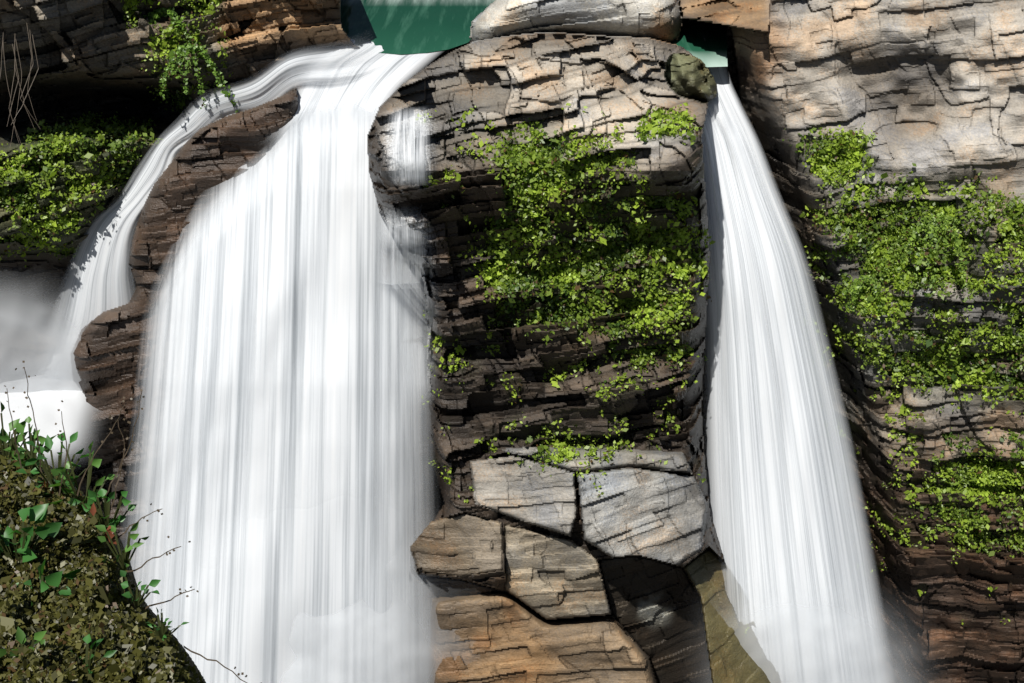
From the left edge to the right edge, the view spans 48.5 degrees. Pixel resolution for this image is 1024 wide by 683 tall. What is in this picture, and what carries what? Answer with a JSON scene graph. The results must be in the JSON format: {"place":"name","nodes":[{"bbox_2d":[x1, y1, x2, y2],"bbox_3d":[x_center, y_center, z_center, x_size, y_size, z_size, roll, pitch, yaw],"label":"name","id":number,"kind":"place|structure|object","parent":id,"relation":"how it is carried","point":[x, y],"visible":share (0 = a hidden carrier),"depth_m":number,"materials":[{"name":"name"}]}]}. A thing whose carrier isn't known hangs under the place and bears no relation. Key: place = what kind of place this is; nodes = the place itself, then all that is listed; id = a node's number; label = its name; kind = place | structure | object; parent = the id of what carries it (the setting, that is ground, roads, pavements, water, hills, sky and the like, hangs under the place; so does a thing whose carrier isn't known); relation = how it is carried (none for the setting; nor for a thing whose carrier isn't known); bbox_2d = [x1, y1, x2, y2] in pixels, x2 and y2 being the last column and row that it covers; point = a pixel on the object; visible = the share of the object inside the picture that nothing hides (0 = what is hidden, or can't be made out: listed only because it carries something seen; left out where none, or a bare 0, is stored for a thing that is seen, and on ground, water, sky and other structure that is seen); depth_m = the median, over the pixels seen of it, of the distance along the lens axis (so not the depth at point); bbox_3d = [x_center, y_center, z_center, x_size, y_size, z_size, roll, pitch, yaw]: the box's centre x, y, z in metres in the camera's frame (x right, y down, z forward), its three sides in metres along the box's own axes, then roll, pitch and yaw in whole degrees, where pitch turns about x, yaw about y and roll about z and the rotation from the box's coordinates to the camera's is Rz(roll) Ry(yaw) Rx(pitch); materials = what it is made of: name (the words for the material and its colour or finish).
{"place":"outdoors","nodes":[
{"label":"outdoors","id":0,"kind":"place"},
{"bbox_2d":[0,387,89,456],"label":"water foam","id":1,"kind":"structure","parent":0,"point":[73,406],"depth_m":21.20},
{"bbox_2d":[2,444,205,682],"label":"foreground moss mound","id":2,"kind":"object","parent":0,"point":[144,603],"visible":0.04,"depth_m":2.90,"materials":[{"name":"plant"}]},
{"bbox_2d":[0,401,189,673],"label":"leaves","id":3,"kind":"object","parent":2,"relation":"on","point":[36,514],"visible":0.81,"depth_m":2.64,"materials":[{"name":"green plant"}]},
{"bbox_2d":[0,443,204,682],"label":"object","id":4,"kind":"object","parent":2,"relation":"on","point":[96,605],"visible":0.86,"depth_m":2.35,"materials":[{"name":"green plant"}]},
{"bbox_2d":[4,361,261,682],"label":"twigs","id":5,"kind":"object","parent":2,"relation":"on","point":[158,510],"visible":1,"depth_m":2.70,"materials":[{"name":"brown plant"}]},
{"bbox_2d":[341,0,494,54],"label":"river water","id":6,"kind":"structure","parent":0,"point":[401,27],"depth_m":23.33,"materials":[{"name":"teal liquid"}]},
{"bbox_2d":[0,0,1023,682],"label":"rock cliffs","id":7,"kind":"structure","parent":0,"point":[528,570],"depth_m":20.16,"materials":[{"name":"brown stone"}]},
{"bbox_2d":[0,23,38,150],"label":"dead twigs","id":8,"kind":"object","parent":7,"relation":"on","point":[18,79],"visible":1,"depth_m":16.70,"materials":[{"name":"brown wood"}]},
{"bbox_2d":[0,308,80,392],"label":"mist","id":9,"kind":"structure","parent":7,"relation":"on","point":[40,348],"depth_m":21.46,"materials":[{"name":"white liquid"}]},
{"bbox_2d":[143,6,204,49],"bbox_3d":[-6.140,-5.519,20.307,1.326,0.860,0.639,0,30,0],"label":"hanging plant","id":10,"kind":"object","parent":7,"relation":"on","point":[154,15],"visible":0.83,"depth_m":20.23,"materials":[{"name":"green plant"}]},
{"bbox_2d":[57,52,333,343],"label":"waterfall","id":11,"kind":"object","parent":7,"relation":"on","point":[98,286],"visible":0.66,"depth_m":20.91,"materials":[{"name":"white liquid"}]},
{"bbox_2d":[159,41,239,112],"bbox_3d":[-5.562,-4.639,20.108,1.398,1.226,0.867,0,30,0],"label":"hanging plant","id":12,"kind":"object","parent":7,"relation":"on","point":[181,50],"visible":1,"depth_m":19.99,"materials":[{"name":"green plant"}]},
{"bbox_2d":[135,110,409,682],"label":"waterfall","id":13,"kind":"structure","parent":7,"relation":"on","point":[290,572],"depth_m":19.74,"materials":[{"name":"white liquid"}]},
{"bbox_2d":[286,39,436,126],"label":"water chute rapids","id":14,"kind":"structure","parent":7,"relation":"attached to","point":[374,81],"depth_m":20.57,"materials":[{"name":"white liquid"}]},
{"bbox_2d":[384,222,424,394],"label":"water cascade","id":15,"kind":"object","parent":7,"relation":"on","point":[414,377],"visible":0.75,"depth_m":20.72,"materials":[{"name":"white liquid"}]},
{"bbox_2d":[393,113,424,180],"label":"water cascade","id":16,"kind":"object","parent":7,"relation":"on","point":[413,169],"visible":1,"depth_m":16.68,"materials":[{"name":"white liquid"}]},
{"bbox_2d":[0,0,1023,633],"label":"moss leaf clumps","id":17,"kind":"object","parent":7,"relation":"on","point":[526,178],"visible":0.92,"depth_m":19.82,"materials":[{"name":"green plant"}]},
{"bbox_2d":[702,67,886,682],"bbox_3d":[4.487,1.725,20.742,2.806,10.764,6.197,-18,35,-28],"label":"waterfall","id":18,"kind":"structure","parent":7,"relation":"on","point":[786,550],"depth_m":20.46,"materials":[{"name":"white liquid"}]},
{"bbox_2d":[841,274,885,315],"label":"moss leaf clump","id":19,"kind":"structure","parent":7,"relation":"on","point":[855,289],"depth_m":20.12,"materials":[{"name":"green plant"}]},
{"bbox_2d":[863,213,983,313],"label":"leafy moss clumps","id":20,"kind":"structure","parent":7,"relation":"on","point":[939,219],"depth_m":19.39,"materials":[{"name":"green plant"}]},
{"bbox_2d":[669,24,727,66],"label":"river water","id":21,"kind":"structure","parent":0,"point":[706,44],"depth_m":22.02,"materials":[{"name":"teal liquid"}]}
]}

